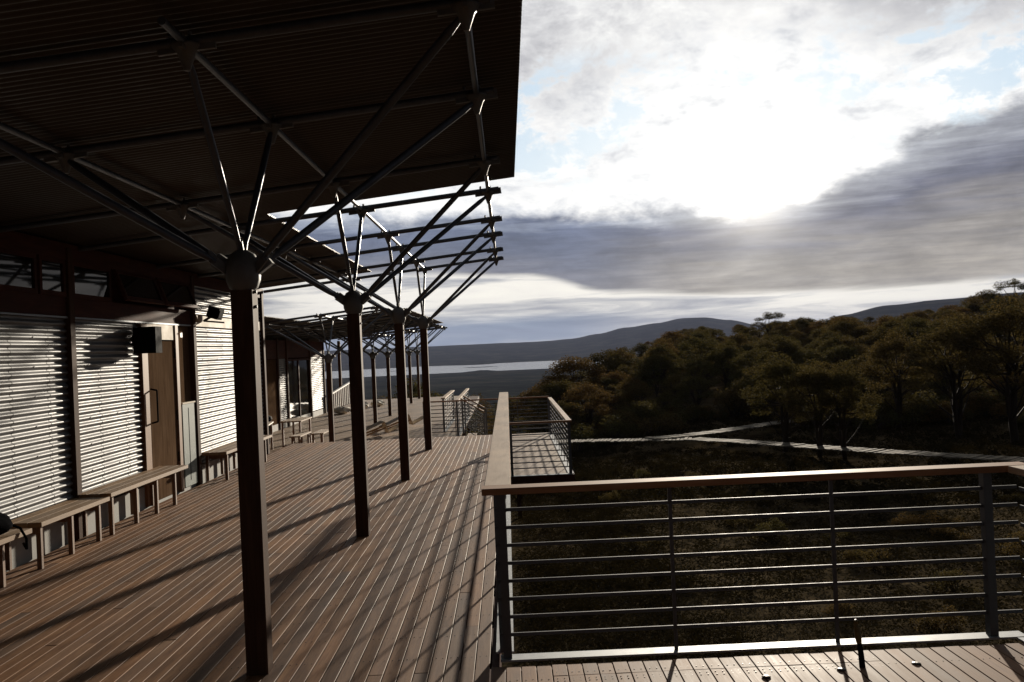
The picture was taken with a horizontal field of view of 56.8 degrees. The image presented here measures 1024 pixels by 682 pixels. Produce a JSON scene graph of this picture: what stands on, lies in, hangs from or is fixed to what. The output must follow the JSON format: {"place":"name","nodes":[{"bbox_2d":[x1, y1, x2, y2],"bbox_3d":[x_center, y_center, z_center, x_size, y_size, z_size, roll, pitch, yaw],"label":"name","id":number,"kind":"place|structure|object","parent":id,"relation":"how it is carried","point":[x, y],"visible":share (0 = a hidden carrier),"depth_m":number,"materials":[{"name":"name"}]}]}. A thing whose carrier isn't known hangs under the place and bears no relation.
{"place":"outdoors","nodes":[
{"label":"outdoors","id":0,"kind":"place"},
{"bbox_2d":[325,360,603,378],"bbox_3d":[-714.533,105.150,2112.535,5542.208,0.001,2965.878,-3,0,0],"label":"water","id":1,"kind":"structure","parent":0,"point":[498,367],"depth_m":2893.44,"materials":[{"name":"grey liquid"}]},
{"bbox_2d":[261,0,1023,350],"label":"sky","id":2,"kind":"structure","parent":0,"point":[737,160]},
{"bbox_2d":[324,292,1023,668],"bbox_3d":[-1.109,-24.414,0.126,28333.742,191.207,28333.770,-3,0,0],"label":"ground","id":3,"kind":"structure","parent":0,"point":[488,384],"depth_m":20.61,"materials":[{"name":"plant"}]},
{"bbox_2d":[0,231,269,571],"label":"shed building","id":4,"kind":"structure","parent":3,"relation":"on","point":[89,399],"depth_m":11.18,"materials":[{"name":"metal"}]},
{"bbox_2d":[0,247,37,293],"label":"window","id":5,"kind":"structure","parent":4,"relation":"in","point":[18,269],"depth_m":9.41,"materials":[{"name":"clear glass"}]},
{"bbox_2d":[36,254,66,296],"bbox_3d":[-4.914,-0.691,10.107,0.040,0.410,0.580,-3,0,0],"label":"window","id":6,"kind":"structure","parent":4,"relation":"in","point":[51,271],"depth_m":10.09,"materials":[{"name":"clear glass"}]},
{"bbox_2d":[73,261,111,301],"bbox_3d":[-4.920,-0.685,11.077,0.040,0.410,1.040,-3,0,0],"label":"window","id":7,"kind":"structure","parent":4,"relation":"in","point":[91,282],"depth_m":11.08,"materials":[{"name":"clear glass"}]},
{"bbox_2d":[112,269,164,304],"bbox_3d":[-4.857,-0.693,12.378,0.040,0.410,1.300,-23,0,0],"label":"window","id":8,"kind":"structure","parent":4,"relation":"in","point":[134,287],"depth_m":12.30,"materials":[{"name":"black glass"}]},
{"bbox_2d":[131,326,161,353],"bbox_3d":[-4.746,-0.010,12.270,0.340,0.340,0.248,-3,0,0],"label":"speaker box","id":9,"kind":"object","parent":4,"relation":"attached to","point":[147,340],"visible":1,"depth_m":12.15,"materials":[{"name":"black paint"}]},
{"bbox_2d":[148,341,179,499],"bbox_3d":[-4.828,1.085,13.247,0.152,2.170,1.120,-3,0,0],"label":"door","id":10,"kind":"structure","parent":4,"relation":"in","point":[163,411],"depth_m":13.23,"materials":[{"name":"brown wood"}]},
{"bbox_2d":[155,277,197,308],"bbox_3d":[-4.865,-0.685,13.777,0.040,0.410,1.300,-23,0,0],"label":"window","id":11,"kind":"structure","parent":4,"relation":"in","point":[174,293],"depth_m":13.72,"materials":[{"name":"black glass"}]},
{"bbox_2d":[181,401,197,487],"bbox_3d":[-4.843,1.534,14.190,0.068,1.245,0.570,-3,0,0],"label":"cabinet","id":12,"kind":"object","parent":4,"relation":"attached to","point":[189,440],"visible":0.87,"depth_m":14.15,"materials":[{"name":"paint"}]},
{"bbox_2d":[12,214,371,315],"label":"corrugated roof","id":13,"kind":"structure","parent":4,"relation":"on","point":[160,252],"depth_m":12.49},
{"bbox_2d":[198,306,224,322],"bbox_3d":[-4.749,-0.416,14.952,0.340,0.288,0.510,-3,0,0],"label":"floodlight","id":14,"kind":"object","parent":4,"relation":"attached to","point":[214,312],"visible":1,"depth_m":14.95,"materials":[{"name":"black paint"}]},
{"bbox_2d":[393,378,443,398],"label":"bushland tree","id":15,"kind":"object","parent":3,"relation":"on","point":[414,392],"visible":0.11,"depth_m":63.26,"materials":[{"name":"green plant"}]},
{"bbox_2d":[283,445,612,681],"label":"deck underframe","id":16,"kind":"object","parent":3,"relation":"on","point":[495,659],"visible":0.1,"depth_m":6.68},
{"bbox_2d":[0,435,1023,681],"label":"deck","id":17,"kind":"structure","parent":16,"relation":"on","point":[152,597],"depth_m":7.47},
{"bbox_2d":[0,528,31,587],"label":"bench","id":18,"kind":"object","parent":17,"relation":"on","point":[10,535],"visible":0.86,"depth_m":8.27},
{"bbox_2d":[0,512,27,549],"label":"bag","id":19,"kind":"object","parent":18,"relation":"on","point":[6,524],"visible":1,"depth_m":8.38,"materials":[{"name":"fabric"}]},
{"bbox_2d":[4,497,109,570],"bbox_3d":[-4.595,1.935,9.623,0.397,0.450,1.520,-3,0,0],"label":"bench","id":20,"kind":"object","parent":17,"relation":"on","point":[39,520],"visible":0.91,"depth_m":9.49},
{"bbox_2d":[79,465,187,535],"bbox_3d":[-4.607,1.932,11.684,0.397,0.480,2.520,-3,0,0],"label":"bench","id":21,"kind":"object","parent":17,"relation":"on","point":[133,483],"visible":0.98,"depth_m":11.34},
{"bbox_2d":[0,17,472,675],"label":"branching column","id":22,"kind":"structure","parent":17,"relation":"on","point":[242,269],"depth_m":5.68,"materials":[{"name":"metal"}]},
{"bbox_2d":[0,0,503,292],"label":"canopy frame","id":23,"kind":"object","parent":22,"relation":"on","point":[188,48],"visible":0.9,"depth_m":6.62,"materials":[{"name":"metal"}]},
{"bbox_2d":[0,0,521,243],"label":"corrugated roof","id":24,"kind":"structure","parent":23,"relation":"on","point":[152,93],"depth_m":6.31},
{"bbox_2d":[201,435,271,480],"bbox_3d":[-4.631,1.968,16.138,0.397,0.460,2.850,-3,0,0],"label":"bench","id":25,"kind":"object","parent":17,"relation":"on","point":[222,452],"visible":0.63,"depth_m":14.93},
{"bbox_2d":[187,168,485,536],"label":"branching column","id":26,"kind":"structure","parent":17,"relation":"on","point":[352,301],"depth_m":9.82,"materials":[{"name":"metal"}]},
{"bbox_2d":[287,224,491,479],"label":"branching column","id":27,"kind":"structure","parent":17,"relation":"on","point":[398,314],"depth_m":13.96,"materials":[{"name":"metal"}]},
{"bbox_2d":[340,253,494,449],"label":"branching column","id":28,"kind":"structure","parent":17,"relation":"on","point":[422,321],"depth_m":18.10,"materials":[{"name":"metal"}]},
{"bbox_2d":[484,392,513,653],"bbox_3d":[-0.099,1.447,11.791,0.165,1.049,11.910,-3,0,0],"label":"railing","id":29,"kind":"object","parent":17,"relation":"on","point":[498,472],"visible":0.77,"depth_m":7.20,"materials":[{"name":"metal"}]},
{"bbox_2d":[173,548,1005,681],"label":"deck screws","id":30,"kind":"object","parent":17,"relation":"attached to","point":[556,672],"visible":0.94,"depth_m":5.50,"materials":[{"name":"metal"}]},
{"bbox_2d":[853,619,865,667],"bbox_3d":[1.965,1.710,5.361,0.055,0.272,0.038,-3,0,0],"label":"upright handle","id":31,"kind":"object","parent":17,"relation":"on","point":[858,637],"visible":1,"depth_m":5.35,"materials":[{"name":"black paint"}]},
{"bbox_2d":[1008,465,1023,642],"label":"railing","id":32,"kind":"object","parent":17,"relation":"on","point":[1018,470],"visible":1,"depth_m":5.66,"materials":[{"name":"metal"}]},
{"bbox_2d":[481,462,1023,662],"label":"railing","id":33,"kind":"object","parent":16,"relation":"on","point":[988,541],"visible":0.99,"depth_m":5.76,"materials":[{"name":"metal"}]},
{"bbox_2d":[466,393,493,434],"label":"bushland tree","id":34,"kind":"object","parent":3,"relation":"on","point":[481,402],"visible":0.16,"depth_m":68.97,"materials":[{"name":"green plant"}]},
{"bbox_2d":[487,395,532,433],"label":"bushland tree","id":35,"kind":"object","parent":3,"relation":"on","point":[510,419],"visible":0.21,"depth_m":90.06,"materials":[{"name":"green plant"}]},
{"bbox_2d":[448,396,574,517],"bbox_3d":[-3.383,4.865,34.589,9.210,3.968,32.530,-3,0,0],"label":"deck underframe","id":36,"kind":"object","parent":3,"relation":"on","point":[543,479],"visible":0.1,"depth_m":18.36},
{"bbox_2d":[269,396,567,475],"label":"deck","id":37,"kind":"structure","parent":36,"relation":"on","point":[342,427],"depth_m":29.76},
{"bbox_2d":[280,417,311,447],"bbox_3d":[-6.097,2.584,26.852,0.592,0.740,1.500,-3,0,0],"label":"outdoor table","id":38,"kind":"object","parent":37,"relation":"on","point":[296,419],"visible":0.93,"depth_m":26.63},
{"bbox_2d":[265,339,342,431],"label":"building","id":39,"kind":"structure","parent":37,"relation":"on","point":[296,383],"depth_m":35.54,"materials":[{"name":"metal"}]},
{"bbox_2d":[288,358,309,417],"bbox_3d":[-8.131,1.835,36.165,0.050,2.320,3.760,-3,0,0],"label":"glass door","id":40,"kind":"structure","parent":39,"relation":"in","point":[297,368],"depth_m":36.15,"materials":[{"name":"black"}]},
{"bbox_2d":[265,310,383,441],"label":"branching column","id":41,"kind":"structure","parent":37,"relation":"on","point":[328,357],"depth_m":24.96,"materials":[{"name":"metal"}]},
{"bbox_2d":[264,305,447,339],"bbox_3d":[-5.796,-0.467,37.327,4.860,0.552,27.050,-3,0,0],"label":"canopy frame","id":42,"kind":"object","parent":41,"relation":"on","point":[331,318],"visible":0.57,"depth_m":30.04,"materials":[{"name":"metal"}]},
{"bbox_2d":[265,308,442,340],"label":"corrugated roof","id":43,"kind":"structure","parent":42,"relation":"on","point":[412,313],"depth_m":32.93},
{"bbox_2d":[333,381,349,408],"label":"picket railing","id":44,"kind":"object","parent":37,"relation":"on","point":[335,394],"visible":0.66,"depth_m":44.18,"materials":[{"name":"white paint"}]},
{"bbox_2d":[301,318,393,354],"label":"branching column","id":45,"kind":"structure","parent":37,"relation":"on","point":[365,346],"depth_m":28.94,"materials":[{"name":"metal"}]},
{"bbox_2d":[327,319,413,422],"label":"branching column","id":46,"kind":"structure","parent":37,"relation":"on","point":[372,354],"depth_m":33.24,"materials":[{"name":"metal"}]},
{"bbox_2d":[362,324,418,415],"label":"branching column","id":47,"kind":"structure","parent":37,"relation":"on","point":[387,353],"depth_m":37.38,"materials":[{"name":"metal"}]},
{"bbox_2d":[377,327,438,402],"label":"branching column","id":48,"kind":"structure","parent":37,"relation":"on","point":[408,352],"depth_m":45.66,"materials":[{"name":"metal"}]},
{"bbox_2d":[389,329,443,398],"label":"branching column","id":49,"kind":"structure","parent":37,"relation":"on","point":[417,351],"depth_m":49.80,"materials":[{"name":"metal"}]},
{"bbox_2d":[441,390,454,431],"bbox_3d":[-2.104,2.277,31.576,0.130,1.049,5.200,-3,0,0],"label":"railing","id":50,"kind":"object","parent":37,"relation":"on","point":[445,396],"visible":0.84,"depth_m":31.04,"materials":[{"name":"metal"}]},
{"bbox_2d":[455,388,469,435],"bbox_3d":[-1.603,2.253,31.304,0.110,1.049,7.750,-3,0,0],"label":"railing","id":51,"kind":"object","parent":37,"relation":"on","point":[466,391],"visible":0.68,"depth_m":29.34,"materials":[{"name":"metal"}]},
{"bbox_2d":[422,396,549,437],"bbox_3d":[-0.732,2.188,27.334,3.660,1.040,0.060,-3,0,0],"label":"railing","id":52,"kind":"object","parent":37,"relation":"on","point":[486,411],"visible":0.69,"depth_m":27.33,"materials":[{"name":"metal"}]},
{"bbox_2d":[509,420,572,476],"bbox_3d":[0.571,2.084,18.412,1.230,1.049,0.110,-3,0,0],"label":"railing","id":53,"kind":"object","parent":37,"relation":"on","point":[538,422],"visible":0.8,"depth_m":18.40,"materials":[{"name":"metal"}]},
{"bbox_2d":[548,397,573,473],"bbox_3d":[1.103,2.084,22.575,0.110,1.049,8.240,-3,0,0],"label":"railing","id":54,"kind":"object","parent":37,"relation":"on","point":[557,408],"visible":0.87,"depth_m":21.96,"materials":[{"name":"metal"}]},
{"bbox_2d":[509,386,543,426],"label":"bushland tree","id":55,"kind":"object","parent":3,"relation":"on","point":[527,394],"visible":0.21,"depth_m":86.90,"materials":[{"name":"green plant"}]},
{"bbox_2d":[523,410,576,437],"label":"bushland tree","id":56,"kind":"object","parent":3,"relation":"on","point":[538,425],"visible":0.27,"depth_m":54.76,"materials":[{"name":"green plant"}]},
{"bbox_2d":[525,371,580,415],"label":"bushland tree","id":57,"kind":"object","parent":3,"relation":"on","point":[558,377],"visible":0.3,"depth_m":69.75,"materials":[{"name":"green plant"}]},
{"bbox_2d":[524,378,594,424],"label":"bushland tree","id":58,"kind":"object","parent":3,"relation":"on","point":[553,388],"visible":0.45,"depth_m":62.89,"materials":[{"name":"green plant"}]},
{"bbox_2d":[539,400,589,432],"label":"bushland tree","id":59,"kind":"object","parent":3,"relation":"on","point":[566,406],"visible":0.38,"depth_m":56.63,"materials":[{"name":"green plant"}]},
{"bbox_2d":[534,355,606,424],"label":"bushland tree","id":60,"kind":"object","parent":3,"relation":"on","point":[573,364],"visible":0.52,"depth_m":73.15,"materials":[{"name":"green plant"}]},
{"bbox_2d":[559,424,608,453],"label":"shrub","id":61,"kind":"object","parent":3,"relation":"on","point":[588,435],"visible":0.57,"depth_m":47.69,"materials":[{"name":"green plant"}]},
{"bbox_2d":[558,381,618,430],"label":"bushland tree","id":62,"kind":"object","parent":3,"relation":"on","point":[584,393],"visible":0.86,"depth_m":56.65,"materials":[{"name":"green plant"}]},
{"bbox_2d":[566,348,631,411],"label":"bushland tree","id":63,"kind":"object","parent":3,"relation":"on","point":[614,364],"visible":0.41,"depth_m":79.28,"materials":[{"name":"green plant"}]},
{"bbox_2d":[566,413,645,446],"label":"shrub","id":64,"kind":"object","parent":3,"relation":"on","point":[625,428],"visible":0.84,"depth_m":47.85,"materials":[{"name":"green plant"}]},
{"bbox_2d":[583,370,633,405],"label":"bushland tree","id":65,"kind":"object","parent":3,"relation":"on","point":[614,375],"visible":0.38,"depth_m":70.26,"materials":[{"name":"green plant"}]},
{"bbox_2d":[613,377,653,407],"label":"bushland tree","id":66,"kind":"object","parent":3,"relation":"on","point":[635,381],"visible":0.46,"depth_m":61.81,"materials":[{"name":"green plant"}]},
{"bbox_2d":[617,384,653,408],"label":"bushland tree","id":67,"kind":"object","parent":3,"relation":"on","point":[635,393],"visible":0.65,"depth_m":58.07,"materials":[{"name":"green plant"}]},
{"bbox_2d":[622,399,691,430],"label":"shrub","id":68,"kind":"object","parent":3,"relation":"on","point":[644,408],"visible":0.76,"depth_m":50.65,"materials":[{"name":"green plant"}]},
{"bbox_2d":[633,354,683,401],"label":"bushland tree","id":69,"kind":"object","parent":3,"relation":"on","point":[654,362],"visible":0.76,"depth_m":66.12,"materials":[{"name":"green plant"}]},
{"bbox_2d":[641,342,683,395],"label":"bushland tree","id":70,"kind":"object","parent":3,"relation":"on","point":[661,349],"visible":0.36,"depth_m":69.67,"materials":[{"name":"green plant"}]},
{"bbox_2d":[665,336,726,394],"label":"bushland tree","id":71,"kind":"object","parent":3,"relation":"on","point":[702,346],"visible":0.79,"depth_m":67.52,"materials":[{"name":"green plant"}]},
{"bbox_2d":[704,344,750,387],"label":"bushland tree","id":72,"kind":"object","parent":3,"relation":"on","point":[728,350],"visible":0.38,"depth_m":69.38,"materials":[{"name":"green plant"}]},
{"bbox_2d":[711,385,763,418],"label":"shrub","id":73,"kind":"object","parent":3,"relation":"on","point":[736,401],"visible":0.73,"depth_m":53.29,"materials":[{"name":"green plant"}]},
{"bbox_2d":[725,347,777,386],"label":"bushland tree","id":74,"kind":"object","parent":3,"relation":"on","point":[746,358],"visible":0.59,"depth_m":62.30,"materials":[{"name":"green plant"}]},
{"bbox_2d":[731,363,791,416],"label":"bushland tree","id":75,"kind":"object","parent":3,"relation":"on","point":[752,382],"visible":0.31,"depth_m":53.18,"materials":[{"name":"green plant"}]},
{"bbox_2d":[510,410,1023,665],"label":"heath shrubs","id":76,"kind":"object","parent":3,"relation":"on","point":[587,474],"visible":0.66,"depth_m":19.06,"materials":[{"name":"green plant"}]},
{"bbox_2d":[747,517,788,540],"bbox_3d":[5.030,3.675,18.245,0.890,0.515,0.706,-2,0,-42],"label":"shrub","id":77,"kind":"object","parent":3,"relation":"on","point":[766,527],"visible":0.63,"depth_m":18.21,"materials":[{"name":"green plant"}]},
{"bbox_2d":[738,351,818,451],"bbox_3d":[10.600,2.555,37.291,2.905,4.332,3.073,-2,0,-42],"label":"bushland tree","id":78,"kind":"object","parent":3,"relation":"on","point":[777,370],"visible":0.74,"depth_m":37.36,"materials":[{"name":"green plant"}]},
{"bbox_2d":[752,335,805,383],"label":"bushland tree","id":79,"kind":"object","parent":3,"relation":"on","point":[788,345],"visible":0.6,"depth_m":71.26,"materials":[{"name":"green plant"}]},
{"bbox_2d":[780,348,831,365],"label":"bushland tree","id":80,"kind":"object","parent":3,"relation":"on","point":[809,353],"visible":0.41,"depth_m":67.63,"materials":[{"name":"green plant"}]},
{"bbox_2d":[778,358,856,457],"bbox_3d":[11.275,2.641,35.023,2.726,4.010,2.577,-3,0,38],"label":"bushland tree","id":81,"kind":"object","parent":3,"relation":"on","point":[803,376],"visible":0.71,"depth_m":35.06,"materials":[{"name":"green plant"}]},
{"bbox_2d":[813,320,860,348],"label":"bushland tree","id":82,"kind":"object","parent":3,"relation":"on","point":[842,325],"visible":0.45,"depth_m":86.87,"materials":[{"name":"green plant"}]},
{"bbox_2d":[815,344,862,371],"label":"bushland tree","id":83,"kind":"object","parent":3,"relation":"on","point":[835,352],"visible":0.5,"depth_m":64.60,"materials":[{"name":"green plant"}]},
{"bbox_2d":[815,334,862,364],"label":"bushland tree","id":84,"kind":"object","parent":3,"relation":"on","point":[834,340],"visible":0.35,"depth_m":72.17,"materials":[{"name":"green plant"}]},
{"bbox_2d":[808,359,882,459],"bbox_3d":[12.207,2.639,34.624,2.342,3.950,2.478,-2,0,-28],"label":"bushland tree","id":85,"kind":"object","parent":3,"relation":"on","point":[840,378],"visible":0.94,"depth_m":34.35,"materials":[{"name":"green plant"}]},
{"bbox_2d":[830,334,871,363],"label":"bushland tree","id":86,"kind":"object","parent":3,"relation":"on","point":[850,341],"visible":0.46,"depth_m":68.52,"materials":[{"name":"green plant"}]},
{"bbox_2d":[846,325,876,350],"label":"bushland tree","id":87,"kind":"object","parent":3,"relation":"on","point":[860,331],"visible":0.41,"depth_m":82.43,"materials":[{"name":"green plant"}]},
{"bbox_2d":[841,544,891,570],"bbox_3d":[5.886,3.578,15.606,0.665,0.464,0.995,-2,0,-16],"label":"shrub","id":88,"kind":"object","parent":3,"relation":"on","point":[852,555],"visible":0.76,"depth_m":15.66,"materials":[{"name":"green plant"}]},
{"bbox_2d":[841,353,904,401],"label":"bushland tree","id":89,"kind":"object","parent":3,"relation":"on","point":[855,361],"visible":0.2,"depth_m":55.84,"materials":[{"name":"green plant"}]},
{"bbox_2d":[835,403,913,430],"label":"shrub","id":90,"kind":"object","parent":3,"relation":"on","point":[885,421],"visible":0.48,"depth_m":43.45,"materials":[{"name":"green plant"}]},
{"bbox_2d":[856,329,933,427],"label":"bushland tree","id":91,"kind":"object","parent":3,"relation":"on","point":[893,346],"visible":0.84,"depth_m":44.18,"materials":[{"name":"green plant"}]},
{"bbox_2d":[871,317,918,349],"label":"bushland tree","id":92,"kind":"object","parent":3,"relation":"on","point":[879,331],"visible":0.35,"depth_m":71.79,"materials":[{"name":"green plant"}]},
{"bbox_2d":[872,389,925,421],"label":"shrub","id":93,"kind":"object","parent":3,"relation":"on","point":[888,398],"visible":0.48,"depth_m":45.88,"materials":[{"name":"green plant"}]},
{"bbox_2d":[874,388,949,425],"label":"shrub","id":94,"kind":"object","parent":3,"relation":"on","point":[923,403],"visible":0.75,"depth_m":45.54,"materials":[{"name":"green plant"}]},
{"bbox_2d":[892,318,937,358],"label":"bushland tree","id":95,"kind":"object","parent":3,"relation":"on","point":[915,325],"visible":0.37,"depth_m":74.55,"materials":[{"name":"green plant"}]},
{"bbox_2d":[888,510,946,533],"bbox_3d":[7.986,3.567,18.506,0.806,0.549,1.205,-2,0,-39],"label":"shrub","id":96,"kind":"object","parent":3,"relation":"on","point":[909,520],"visible":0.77,"depth_m":18.57,"materials":[{"name":"green plant"}]},
{"bbox_2d":[909,604,967,633],"bbox_3d":[5.281,3.443,11.544,0.728,0.407,0.578,-2,0,-22],"label":"shrub","id":97,"kind":"object","parent":3,"relation":"on","point":[952,622],"visible":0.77,"depth_m":11.53,"materials":[{"name":"green plant"}]},
{"bbox_2d":[917,367,971,399],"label":"bushland tree","id":98,"kind":"object","parent":3,"relation":"on","point":[942,384],"visible":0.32,"depth_m":51.17,"materials":[{"name":"green plant"}]},
{"bbox_2d":[925,568,979,593],"bbox_3d":[6.295,3.502,13.543,0.584,0.422,0.754,-3,0,6],"label":"shrub","id":99,"kind":"object","parent":3,"relation":"on","point":[949,573],"visible":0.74,"depth_m":13.62,"materials":[{"name":"green plant"}]},
{"bbox_2d":[901,313,1005,438],"bbox_3d":[18.830,1.648,40.190,4.213,5.681,3.982,-3,0,37],"label":"bushland tree","id":100,"kind":"object","parent":3,"relation":"on","point":[939,364],"visible":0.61,"depth_m":39.71,"materials":[{"name":"green plant"}]},
{"bbox_2d":[943,293,1023,442],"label":"bushland tree","id":101,"kind":"object","parent":3,"relation":"on","point":[1008,360],"visible":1,"depth_m":37.11,"materials":[{"name":"green plant"}]},
{"bbox_2d":[965,289,1004,317],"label":"bushland tree","id":102,"kind":"object","parent":3,"relation":"on","point":[983,295],"visible":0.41,"depth_m":111.23,"materials":[{"name":"green plant"}]},
{"bbox_2d":[958,390,1021,417],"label":"shrub","id":103,"kind":"object","parent":3,"relation":"on","point":[976,396],"visible":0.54,"depth_m":47.18,"materials":[{"name":"green plant"}]},
{"bbox_2d":[985,278,1023,299],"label":"bushland tree","id":104,"kind":"object","parent":3,"relation":"on","point":[1014,282],"visible":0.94,"depth_m":106.31,"materials":[{"name":"green plant"}]},
{"bbox_2d":[999,530,1023,559],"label":"shrub","id":105,"kind":"object","parent":3,"relation":"on","point":[1011,550],"visible":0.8,"depth_m":15.71,"materials":[{"name":"green plant"}]},
{"bbox_2d":[645,416,837,439],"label":"side path","id":106,"kind":"structure","parent":0,"point":[733,429],"depth_m":42.06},
{"bbox_2d":[557,437,1023,462],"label":"path","id":107,"kind":"structure","parent":0,"point":[982,457],"depth_m":34.26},
{"bbox_3d":[-0.672,3.348,29.353,1.492,1.035,1.550,-3,0,0],"label":"deck stairs","id":108,"kind":"object","parent":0,"visible":0},
{"bbox_2d":[460,398,485,435],"bbox_3d":[-1.169,2.435,28.580,0.741,1.474,0.100,-3,0,0],"label":"railing","id":109,"kind":"object","parent":108,"relation":"on","point":[463,425],"visible":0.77,"depth_m":28.57,"materials":[{"name":"metal"}]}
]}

